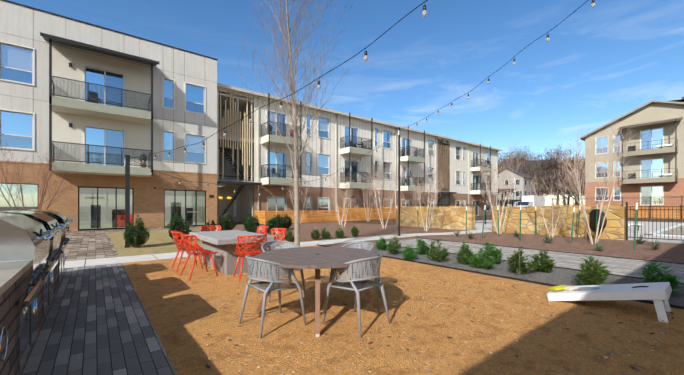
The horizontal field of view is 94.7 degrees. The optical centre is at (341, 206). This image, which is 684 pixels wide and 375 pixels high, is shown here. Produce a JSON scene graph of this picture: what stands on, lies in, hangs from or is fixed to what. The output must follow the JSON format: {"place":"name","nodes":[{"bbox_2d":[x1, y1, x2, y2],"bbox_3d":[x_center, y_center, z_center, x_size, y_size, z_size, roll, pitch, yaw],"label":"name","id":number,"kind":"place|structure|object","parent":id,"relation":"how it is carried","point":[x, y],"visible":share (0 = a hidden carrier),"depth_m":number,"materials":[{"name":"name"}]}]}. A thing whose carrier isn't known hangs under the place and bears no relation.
{"place":"outdoors","nodes":[
{"label":"outdoors","id":0,"kind":"place"},
{"bbox_2d":[64,232,118,260],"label":"paver path","id":1,"kind":"structure","parent":0,"point":[83,246],"depth_m":10.74,"materials":[{"name":"grey stone"}]},
{"bbox_2d":[21,263,175,374],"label":"paver path","id":2,"kind":"structure","parent":0,"point":[97,321],"depth_m":3.51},
{"bbox_2d":[0,209,74,374],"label":"grill island","id":3,"kind":"structure","parent":2,"relation":"on","point":[33,245],"depth_m":2.58,"materials":[{"name":"metal"}]},
{"bbox_2d":[0,0,222,230],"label":"building","id":4,"kind":"structure","parent":0,"point":[153,96],"depth_m":18.69,"materials":[{"name":"white"}]},
{"bbox_2d":[69,226,201,233],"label":"walkway","id":5,"kind":"structure","parent":0,"point":[114,230],"depth_m":18.27,"materials":[{"name":"grey concrete"}]},
{"bbox_2d":[0,138,79,210],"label":"bare tree","id":6,"kind":"object","parent":5,"relation":"on","point":[42,191],"visible":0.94,"depth_m":15.40,"materials":[{"name":"brown plant"}]},
{"bbox_2d":[107,228,293,256],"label":"lawn","id":7,"kind":"structure","parent":0,"point":[159,241],"depth_m":11.60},
{"bbox_2d":[124,155,130,247],"bbox_3d":[-7.352,-0.166,10.789,0.170,3.160,0.170,0,0,-38],"label":"string light pole","id":8,"kind":"object","parent":7,"relation":"on","point":[127,188],"visible":0.9,"depth_m":10.74,"materials":[{"name":"brown metal"}]},
{"bbox_2d":[122,213,149,247],"bbox_3d":[-7.011,0.830,10.751,0.825,1.179,0.887,0,0,-38],"label":"holly shrub","id":9,"kind":"object","parent":7,"relation":"on","point":[138,240],"visible":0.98,"depth_m":10.64,"materials":[{"name":"green plant"}]},
{"bbox_2d":[167,213,183,229],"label":"holly shrub","id":10,"kind":"object","parent":7,"relation":"on","point":[171,221],"visible":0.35,"depth_m":16.61,"materials":[{"name":"green plant"}]},
{"bbox_2d":[168,214,191,241],"bbox_3d":[-6.494,0.866,12.606,0.858,1.107,0.897,0,0,0],"label":"holly shrub","id":11,"kind":"object","parent":7,"relation":"on","point":[176,226],"visible":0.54,"depth_m":12.57,"materials":[{"name":"green plant"}]},
{"bbox_2d":[202,220,221,230],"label":"holly shrub","id":12,"kind":"object","parent":7,"relation":"on","point":[212,222],"visible":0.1,"depth_m":13.95,"materials":[{"name":"green plant"}]},
{"bbox_2d":[216,214,230,230],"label":"holly shrub","id":13,"kind":"object","parent":7,"relation":"on","point":[224,224],"visible":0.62,"depth_m":15.14,"materials":[{"name":"green plant"}]},
{"bbox_2d":[223,211,235,229],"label":"holly shrub","id":14,"kind":"object","parent":7,"relation":"on","point":[231,223],"visible":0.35,"depth_m":17.40,"materials":[{"name":"green plant"}]},
{"bbox_2d":[244,215,259,232],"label":"holly shrub","id":15,"kind":"object","parent":7,"relation":"on","point":[251,225],"visible":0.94,"depth_m":15.74,"materials":[{"name":"green plant"}]},
{"bbox_2d":[285,230,293,241],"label":"shrub","id":16,"kind":"object","parent":7,"relation":"on","point":[289,236],"visible":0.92,"depth_m":12.50,"materials":[{"name":"green plant"}]},
{"bbox_2d":[64,229,491,267],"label":"concrete sidewalk","id":17,"kind":"structure","parent":0,"point":[100,261],"depth_m":9.15,"materials":[{"name":"grey concrete"}]},
{"bbox_2d":[398,127,400,235],"bbox_3d":[2.702,-1.151,14.877,0.105,5.130,0.105,0,0,-38],"label":"string light pole","id":18,"kind":"object","parent":17,"relation":"on","point":[399,182],"visible":0.85,"depth_m":14.84,"materials":[{"name":"brown metal"}]},
{"bbox_2d":[399,0,595,129],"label":"string lights","id":19,"kind":"object","parent":18,"relation":"attached to","point":[593,4],"visible":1,"depth_m":7.10,"materials":[{"name":"black"}]},
{"bbox_2d":[0,207,683,267],"bbox_3d":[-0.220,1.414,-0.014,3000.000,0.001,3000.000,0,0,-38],"label":"ground","id":20,"kind":"structure","parent":0,"point":[393,221],"depth_m":31.29,"materials":[{"name":"grey concrete"}]},
{"bbox_2d":[353,178,377,221],"bbox_3d":[2.383,-0.669,28.576,2.770,4.180,2.586,0,0,-43],"label":"crepe myrtle tree","id":21,"kind":"object","parent":20,"relation":"on","point":[367,198],"visible":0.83,"depth_m":28.60,"materials":[{"name":"beige plant"}]},
{"bbox_2d":[339,206,444,221],"bbox_3d":[6.230,0.719,33.607,16.390,1.390,0.112,0,0,-38],"label":"patio fence","id":22,"kind":"object","parent":20,"relation":"on","point":[358,212],"visible":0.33,"depth_m":30.42,"materials":[{"name":"brown wood"}]},
{"bbox_2d":[400,181,423,205],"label":"crepe myrtle tree","id":23,"kind":"object","parent":20,"relation":"on","point":[414,195],"visible":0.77,"depth_m":32.62,"materials":[{"name":"beige plant"}]},
{"bbox_2d":[406,203,485,223],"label":"fence","id":24,"kind":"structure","parent":20,"relation":"on","point":[481,205],"depth_m":26.02,"materials":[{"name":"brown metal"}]},
{"bbox_2d":[498,159,531,174],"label":"oak tree","id":25,"kind":"object","parent":20,"relation":"on","point":[509,164],"depth_m":106.34,"materials":[{"name":"brown plant"}]},
{"bbox_2d":[498,168,534,206],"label":"townhouse","id":26,"kind":"structure","parent":20,"relation":"on","point":[523,181],"depth_m":91.39,"materials":[{"name":"beige paint"}]},
{"bbox_2d":[498,147,543,195],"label":"oak tree","id":27,"kind":"object","parent":20,"relation":"on","point":[504,158],"depth_m":120.23,"materials":[{"name":"brown plant"}]},
{"bbox_2d":[498,159,544,195],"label":"oak tree","id":28,"kind":"object","parent":20,"relation":"on","point":[525,169],"visible":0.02,"depth_m":97.12,"materials":[{"name":"brown plant"}]},
{"bbox_2d":[517,195,544,206],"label":"box truck","id":29,"kind":"object","parent":20,"relation":"on","point":[528,201],"visible":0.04,"depth_m":62.55,"materials":[{"name":"white paint"}]},
{"bbox_2d":[506,156,559,195],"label":"oak tree","id":30,"kind":"object","parent":20,"relation":"on","point":[545,175],"depth_m":116.46,"materials":[{"name":"brown plant"}]},
{"bbox_2d":[500,144,574,195],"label":"oak tree","id":31,"kind":"object","parent":20,"relation":"on","point":[556,161],"visible":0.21,"depth_m":105.28,"materials":[{"name":"brown plant"}]},
{"bbox_2d":[538,149,584,206],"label":"oak tree","id":32,"kind":"object","parent":20,"relation":"on","point":[564,200],"depth_m":113.36,"materials":[{"name":"brown plant"}]},
{"bbox_2d":[542,161,584,206],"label":"oak tree","id":33,"kind":"object","parent":20,"relation":"on","point":[560,164],"visible":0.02,"depth_m":103.22,"materials":[{"name":"brown plant"}]},
{"bbox_2d":[552,159,584,206],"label":"oak tree","id":34,"kind":"object","parent":20,"relation":"on","point":[568,183],"visible":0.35,"depth_m":96.43,"materials":[{"name":"brown plant"}]},
{"bbox_2d":[565,193,573,206],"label":"oak tree","id":35,"kind":"object","parent":20,"relation":"on","point":[568,200],"depth_m":151.37,"materials":[{"name":"brown plant"}]},
{"bbox_2d":[552,196,683,218],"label":"metal fence","id":36,"kind":"object","parent":20,"relation":"on","point":[650,217],"visible":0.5,"depth_m":37.48,"materials":[{"name":"brown metal"}]},
{"bbox_2d":[553,203,683,218],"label":"fence","id":37,"kind":"object","parent":20,"relation":"on","point":[646,214],"visible":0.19,"depth_m":35.62,"materials":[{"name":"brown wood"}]},
{"bbox_2d":[0,0,683,206],"label":"sky","id":38,"kind":"structure","parent":0,"point":[613,58],"materials":[{"name":"blue"}]},
{"bbox_2d":[232,222,455,241],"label":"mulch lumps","id":39,"kind":"object","parent":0,"point":[364,230],"depth_m":18.67,"materials":[{"name":"brown soil"}]},
{"bbox_2d":[242,211,253,224],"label":"holly shrub","id":40,"kind":"object","parent":39,"relation":"on","point":[245,219],"visible":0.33,"depth_m":20.17,"materials":[{"name":"green plant"}]},
{"bbox_2d":[265,214,280,233],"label":"holly shrub","id":41,"kind":"object","parent":39,"relation":"on","point":[270,224],"visible":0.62,"depth_m":15.77,"materials":[{"name":"green plant"}]},
{"bbox_2d":[273,213,285,230],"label":"holly shrub","id":42,"kind":"object","parent":39,"relation":"on","point":[282,223],"visible":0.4,"depth_m":17.56,"materials":[{"name":"green plant"}]},
{"bbox_2d":[281,212,291,228],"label":"holly shrub","id":43,"kind":"object","parent":39,"relation":"on","point":[288,222],"visible":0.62,"depth_m":18.97,"materials":[{"name":"green plant"}]},
{"bbox_2d":[286,179,309,223],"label":"crepe myrtle tree","id":44,"kind":"object","parent":39,"relation":"on","point":[300,195],"visible":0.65,"depth_m":24.35,"materials":[{"name":"beige plant"}]},
{"bbox_2d":[311,228,319,239],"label":"shrub","id":45,"kind":"object","parent":39,"relation":"on","point":[315,235],"visible":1,"depth_m":13.04,"materials":[{"name":"green plant"}]},
{"bbox_2d":[320,227,330,238],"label":"shrub","id":46,"kind":"object","parent":39,"relation":"on","point":[324,235],"visible":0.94,"depth_m":13.36,"materials":[{"name":"green plant"}]},
{"bbox_2d":[334,227,344,237],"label":"shrub","id":47,"kind":"object","parent":39,"relation":"on","point":[340,233],"visible":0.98,"depth_m":13.73,"materials":[{"name":"green plant"}]},
{"bbox_2d":[327,162,354,224],"bbox_3d":[-0.074,-0.843,23.491,2.830,4.534,2.822,0,0,12],"label":"crepe myrtle tree","id":48,"kind":"object","parent":39,"relation":"on","point":[339,193],"visible":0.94,"depth_m":23.32,"materials":[{"name":"beige plant"}]},
{"bbox_2d":[327,172,356,226],"bbox_3d":[-0.041,-0.474,20.506,2.013,3.786,1.953,0,0,39],"label":"crepe myrtle tree","id":49,"kind":"object","parent":39,"relation":"on","point":[348,195],"visible":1,"depth_m":20.46,"materials":[{"name":"beige plant"}]},
{"bbox_2d":[350,226,358,236],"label":"shrub","id":50,"kind":"object","parent":39,"relation":"on","point":[354,231],"visible":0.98,"depth_m":14.45,"materials":[{"name":"green plant"}]},
{"bbox_2d":[360,158,412,227],"bbox_3d":[2.669,-0.924,19.951,3.668,4.697,2.947,0,0,-23],"label":"crepe myrtle tree","id":51,"kind":"object","parent":39,"relation":"on","point":[377,178],"visible":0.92,"depth_m":19.80,"materials":[{"name":"beige plant"}]},
{"bbox_2d":[411,164,448,230],"bbox_3d":[4.944,-0.465,17.768,2.843,3.776,2.575,0,0,-42],"label":"crepe myrtle tree","id":52,"kind":"object","parent":39,"relation":"on","point":[427,227],"visible":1,"depth_m":17.62,"materials":[{"name":"beige plant"}]},
{"bbox_2d":[217,83,502,222],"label":"long building","id":53,"kind":"structure","parent":0,"point":[252,154],"depth_m":30.28,"materials":[{"name":"beige concrete"}]},
{"bbox_2d":[89,91,484,184],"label":"balcony furnishings","id":54,"kind":"object","parent":53,"relation":"attached to","point":[98,99],"depth_m":19.01,"materials":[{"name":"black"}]},
{"bbox_2d":[122,246,683,374],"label":"edging","id":55,"kind":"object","parent":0,"point":[674,364],"depth_m":2.93,"materials":[{"name":"metal"}]},
{"bbox_2d":[123,245,683,374],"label":"gravel ground","id":56,"kind":"structure","parent":0,"point":[309,355],"depth_m":3.62,"materials":[{"name":"brown gravel"}]},
{"bbox_2d":[170,230,202,272],"bbox_3d":[-3.457,0.981,6.981,0.606,0.881,0.575,0,0,-38],"label":"chair","id":57,"kind":"object","parent":56,"relation":"on","point":[181,243],"visible":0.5,"depth_m":6.84,"materials":[{"name":"orange"}]},
{"bbox_2d":[180,233,217,280],"bbox_3d":[-2.871,0.981,6.269,0.606,0.881,0.575,0,0,-44],"label":"chair","id":58,"kind":"object","parent":56,"relation":"on","point":[192,247],"visible":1,"depth_m":6.15,"materials":[{"name":"orange"}]},
{"bbox_2d":[200,225,220,256],"bbox_3d":[-3.523,0.981,8.585,0.575,0.881,0.606,0,0,-43],"label":"chair","id":59,"kind":"object","parent":56,"relation":"on","point":[201,229],"visible":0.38,"depth_m":8.80,"materials":[{"name":"orange"}]},
{"bbox_2d":[189,230,273,274],"bbox_3d":[-2.615,1.027,7.288,1.200,0.775,2.250,0,0,-38],"label":"concrete table","id":60,"kind":"object","parent":56,"relation":"on","point":[223,244],"visible":0.65,"depth_m":6.60,"materials":[{"name":"grey concrete"}]},
{"bbox_2d":[233,234,267,282],"bbox_3d":[-1.773,0.981,6.116,0.575,0.881,0.606,0,0,-30],"label":"chair","id":61,"kind":"object","parent":56,"relation":"on","point":[253,252],"visible":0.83,"depth_m":5.91,"materials":[{"name":"orange"}]},
{"bbox_2d":[257,226,268,250],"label":"chair","id":62,"kind":"object","parent":56,"relation":"on","point":[265,229],"visible":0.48,"depth_m":8.62,"materials":[{"name":"orange"}]},
{"bbox_2d":[239,255,306,338],"bbox_3d":[-0.829,0.988,3.704,0.602,0.856,0.592,0,0,-41],"label":"grey chair","id":63,"kind":"object","parent":56,"relation":"on","point":[259,267],"visible":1,"depth_m":3.51,"materials":[{"name":"grey"}]},
{"bbox_2d":[260,228,286,250],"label":"chair","id":64,"kind":"object","parent":56,"relation":"on","point":[281,235],"visible":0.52,"depth_m":7.73,"materials":[{"name":"orange"}]},
{"bbox_2d":[258,240,305,302],"bbox_3d":[-0.959,0.988,4.927,0.591,0.856,0.602,0,0,-32],"label":"grey chair","id":65,"kind":"object","parent":56,"relation":"on","point":[274,243],"visible":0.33,"depth_m":5.11,"materials":[{"name":"grey plastic"}]},
{"bbox_2d":[236,0,356,247],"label":"tree","id":66,"kind":"object","parent":56,"relation":"on","point":[293,99],"visible":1,"depth_m":9.41,"materials":[{"name":"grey plant"}]},
{"bbox_2d":[255,247,378,336],"bbox_3d":[-0.319,1.023,4.157,1.580,0.782,1.566,0,0,41],"label":"round table","id":67,"kind":"object","parent":56,"relation":"on","point":[317,259],"visible":0.73,"depth_m":3.90,"materials":[{"name":"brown wood"}]},
{"bbox_2d":[329,241,379,305],"bbox_3d":[0.189,0.988,4.790,0.592,0.856,0.602,0,0,42],"label":"grey chair","id":68,"kind":"object","parent":56,"relation":"on","point":[365,244],"visible":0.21,"depth_m":4.98,"materials":[{"name":"grey"}]},
{"bbox_2d":[322,255,390,336],"bbox_3d":[0.182,0.988,3.736,0.602,0.856,0.592,0,0,44],"label":"grey chair","id":69,"kind":"object","parent":56,"relation":"on","point":[375,263],"visible":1,"depth_m":3.54,"materials":[{"name":"grey plastic"}]},
{"bbox_2d":[546,282,671,322],"bbox_3d":[3.684,1.212,4.436,0.640,0.420,1.308,0,0,-41],"label":"cornhole board","id":70,"kind":"object","parent":56,"relation":"on","point":[658,293],"visible":1,"depth_m":4.18,"materials":[{"name":"white paint"}]},
{"bbox_2d":[137,235,673,374],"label":"fallen leaves","id":71,"kind":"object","parent":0,"point":[208,366],"depth_m":3.41,"materials":[{"name":"brown plant"}]},
{"bbox_2d":[233,222,678,249],"bbox_3d":[5.854,1.410,11.758,11.100,0.001,35.000,0,0,-38],"label":"mulch bed","id":72,"kind":"object","parent":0,"point":[387,240],"depth_m":14.22,"materials":[{"name":"brown soil"}]},
{"bbox_2d":[266,210,339,223],"bbox_3d":[-3.007,0.859,26.345,7.290,1.110,0.112,0,0,-38],"label":"patio fence","id":73,"kind":"object","parent":72,"relation":"on","point":[323,215],"visible":0.56,"depth_m":26.52,"materials":[{"name":"brown wood"}]},
{"bbox_2d":[254,210,265,224],"bbox_3d":[-6.463,0.859,24.844,0.112,1.110,2.090,0,0,-38],"label":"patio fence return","id":74,"kind":"object","parent":73,"relation":"attached to","point":[263,216],"visible":0.75,"depth_m":24.71,"materials":[{"name":"brown wood"}]},
{"bbox_2d":[396,206,474,229],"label":"stone wall","id":75,"kind":"structure","parent":72,"relation":"on","point":[449,217],"depth_m":19.92,"materials":[{"name":"stone"}]},
{"bbox_2d":[317,238,683,309],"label":"steel edging","id":76,"kind":"object","parent":72,"relation":"on","point":[643,301],"visible":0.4,"depth_m":7.05,"materials":[{"name":"grey metal"}]},
{"bbox_2d":[524,168,579,237],"bbox_3d":[8.978,-0.191,13.894,2.205,3.222,2.155,0,0,-35],"label":"crepe myrtle tree","id":77,"kind":"object","parent":72,"relation":"on","point":[552,203],"visible":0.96,"depth_m":13.79,"materials":[{"name":"beige plant"}]},
{"bbox_2d":[492,206,625,239],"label":"stone wall","id":78,"kind":"structure","parent":72,"relation":"on","point":[614,228],"depth_m":14.86,"materials":[{"name":"stone"}]},
{"bbox_2d":[357,245,683,306],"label":"gravel strip","id":79,"kind":"object","parent":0,"point":[558,276],"depth_m":6.45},
{"bbox_2d":[374,236,387,249],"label":"podocarpus shrub","id":80,"kind":"object","parent":79,"relation":"on","point":[381,243],"visible":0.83,"depth_m":9.91,"materials":[{"name":"green plant"}]},
{"bbox_2d":[386,234,402,254],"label":"podocarpus shrub","id":81,"kind":"object","parent":79,"relation":"on","point":[393,248],"visible":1,"depth_m":9.06,"materials":[{"name":"green plant"}]},
{"bbox_2d":[400,245,418,259],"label":"podocarpus shrub","id":82,"kind":"object","parent":79,"relation":"on","point":[408,252],"visible":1,"depth_m":8.17,"materials":[{"name":"green plant"}]},
{"bbox_2d":[415,235,430,254],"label":"podocarpus shrub","id":83,"kind":"object","parent":79,"relation":"on","point":[421,248],"visible":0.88,"depth_m":8.90,"materials":[{"name":"green plant"}]},
{"bbox_2d":[426,238,449,261],"bbox_3d":[2.393,1.095,7.900,0.519,0.649,0.650,0,0,-30],"label":"podocarpus shrub","id":84,"kind":"object","parent":79,"relation":"on","point":[433,255],"visible":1,"depth_m":7.84,"materials":[{"name":"green plant"}]},
{"bbox_2d":[454,239,474,263],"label":"podocarpus shrub","id":85,"kind":"object","parent":79,"relation":"on","point":[465,253],"visible":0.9,"depth_m":7.48,"materials":[{"name":"green plant"}]},
{"bbox_2d":[480,242,502,262],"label":"podocarpus shrub","id":86,"kind":"object","parent":79,"relation":"on","point":[495,253],"visible":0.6,"depth_m":7.48,"materials":[{"name":"green plant"}]},
{"bbox_2d":[506,247,537,274],"bbox_3d":[3.698,1.119,6.513,0.640,0.602,0.511,0,0,8],"label":"podocarpus shrub","id":87,"kind":"object","parent":79,"relation":"on","point":[518,265],"visible":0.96,"depth_m":6.42,"materials":[{"name":"green plant"}]},
{"bbox_2d":[528,249,556,272],"bbox_3d":[4.238,1.151,6.637,0.614,0.538,0.490,0,0,6],"label":"podocarpus shrub","id":88,"kind":"object","parent":79,"relation":"on","point":[544,264],"visible":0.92,"depth_m":6.59,"materials":[{"name":"green plant"}]},
{"bbox_2d":[572,254,605,284],"bbox_3d":[4.260,1.131,5.369,0.525,0.576,0.486,0,0,-32],"label":"podocarpus shrub","id":89,"kind":"object","parent":79,"relation":"on","point":[590,270],"visible":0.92,"depth_m":5.29,"materials":[{"name":"green plant"}]},
{"bbox_2d":[577,255,611,280],"bbox_3d":[4.745,1.170,5.925,0.525,0.499,0.492,0,0,25],"label":"podocarpus shrub","id":90,"kind":"object","parent":79,"relation":"on","point":[607,272],"visible":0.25,"depth_m":5.82,"materials":[{"name":"green plant"}]},
{"bbox_2d":[640,260,683,293],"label":"podocarpus shrub","id":91,"kind":"object","parent":79,"relation":"on","point":[647,275],"visible":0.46,"depth_m":4.92,"materials":[{"name":"green plant"}]},
{"bbox_2d":[387,238,683,282],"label":"paver path","id":92,"kind":"structure","parent":0,"point":[626,267],"depth_m":8.32,"materials":[{"name":"grey concrete"}]},
{"bbox_2d":[430,232,683,262],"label":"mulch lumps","id":93,"kind":"object","parent":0,"point":[671,252],"depth_m":11.10,"materials":[{"name":"brown soil"}]},
{"bbox_2d":[473,143,529,233],"bbox_3d":[7.826,-0.886,15.665,2.602,4.620,2.887,0,0,40],"label":"crepe myrtle tree","id":94,"kind":"object","parent":93,"relation":"on","point":[488,191],"visible":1,"depth_m":15.58,"materials":[{"name":"beige plant"}]},
{"bbox_2d":[396,203,637,249],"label":"tree stakes","id":95,"kind":"object","parent":93,"relation":"on","point":[636,208],"visible":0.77,"depth_m":13.38,"materials":[{"name":"green metal"}]},
{"bbox_2d":[541,234,553,242],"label":"shrub","id":96,"kind":"object","parent":93,"relation":"on","point":[548,240],"visible":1,"depth_m":11.81,"materials":[{"name":"green plant"}]},
{"bbox_2d":[589,209,606,231],"bbox_3d":[11.002,0.764,13.635,0.100,1.300,1.000,0,0,0],"label":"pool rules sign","id":97,"kind":"object","parent":93,"relation":"on","point":[592,219],"visible":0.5,"depth_m":13.61,"materials":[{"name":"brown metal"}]},
{"bbox_2d":[586,240,610,250],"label":"yucca plant","id":98,"kind":"object","parent":93,"relation":"on","point":[598,246],"visible":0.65,"depth_m":9.68,"materials":[{"name":"green plant"}]},
{"bbox_2d":[550,116,656,243],"bbox_3d":[9.128,-0.915,11.278,2.719,4.673,3.020,0,0,-38],"label":"crepe myrtle tree","id":99,"kind":"object","parent":93,"relation":"on","point":[576,177],"visible":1,"depth_m":11.24,"materials":[{"name":"beige plant"}]},
{"bbox_2d":[636,234,647,243],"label":"yucca plant","id":100,"kind":"object","parent":93,"relation":"on","point":[640,241],"visible":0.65,"depth_m":11.50,"materials":[{"name":"green plant"}]},
{"bbox_2d":[643,239,664,249],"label":"yucca plant","id":101,"kind":"object","parent":93,"relation":"on","point":[655,246],"visible":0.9,"depth_m":9.98,"materials":[{"name":"green plant"}]},
{"bbox_2d":[475,220,683,243],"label":"pavement","id":102,"kind":"structure","parent":0,"point":[646,227],"depth_m":19.09,"materials":[{"name":"concrete"}]},
{"bbox_2d":[485,191,521,222],"bbox_3d":[11.911,0.164,23.389,0.060,2.500,2.660,0,0,-38],"label":"metal fence","id":103,"kind":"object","parent":102,"relation":"on","point":[520,197],"depth_m":23.35,"materials":[{"name":"brown metal"}]},
{"bbox_2d":[626,202,683,240],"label":"pool fence","id":104,"kind":"object","parent":102,"relation":"on","point":[652,209],"visible":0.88,"depth_m":12.50,"materials":[{"name":"brown metal"}]},
{"bbox_3d":[15.531,-1.411,8.267,49.000,5.650,3.950,0,0,-38],"label":"pavilion roof","id":105,"kind":"object","parent":102,"relation":"on","visible":0},
{"bbox_2d":[133,0,426,162],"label":"string lights","id":106,"kind":"object","parent":105,"relation":"attached to","point":[424,13],"visible":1,"depth_m":5.26,"materials":[{"name":"black"}]},
{"bbox_2d":[130,131,397,195],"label":"string lights","id":107,"kind":"object","parent":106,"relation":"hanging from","point":[264,189],"visible":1,"depth_m":12.46,"materials":[{"name":"black"}]},
{"bbox_2d":[580,97,683,217],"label":"building","id":108,"kind":"structure","parent":0,"point":[660,123],"depth_m":41.29,"materials":[{"name":"beige"}]},
{"bbox_2d":[644,223,683,236],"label":"pool water","id":109,"kind":"structure","parent":0,"point":[678,229],"depth_m":17.43,"materials":[{"name":"white liquid"}]},
{"label":"gravel strip","id":110,"kind":"object","parent":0,"visible":0},
{"bbox_2d":[467,248,495,269],"bbox_3d":[3.085,1.161,6.981,0.607,0.518,0.608,0,0,22],"label":"podocarpus shrub","id":111,"kind":"object","parent":110,"relation":"on","point":[486,262],"visible":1,"depth_m":6.92,"materials":[{"name":"green plant"}]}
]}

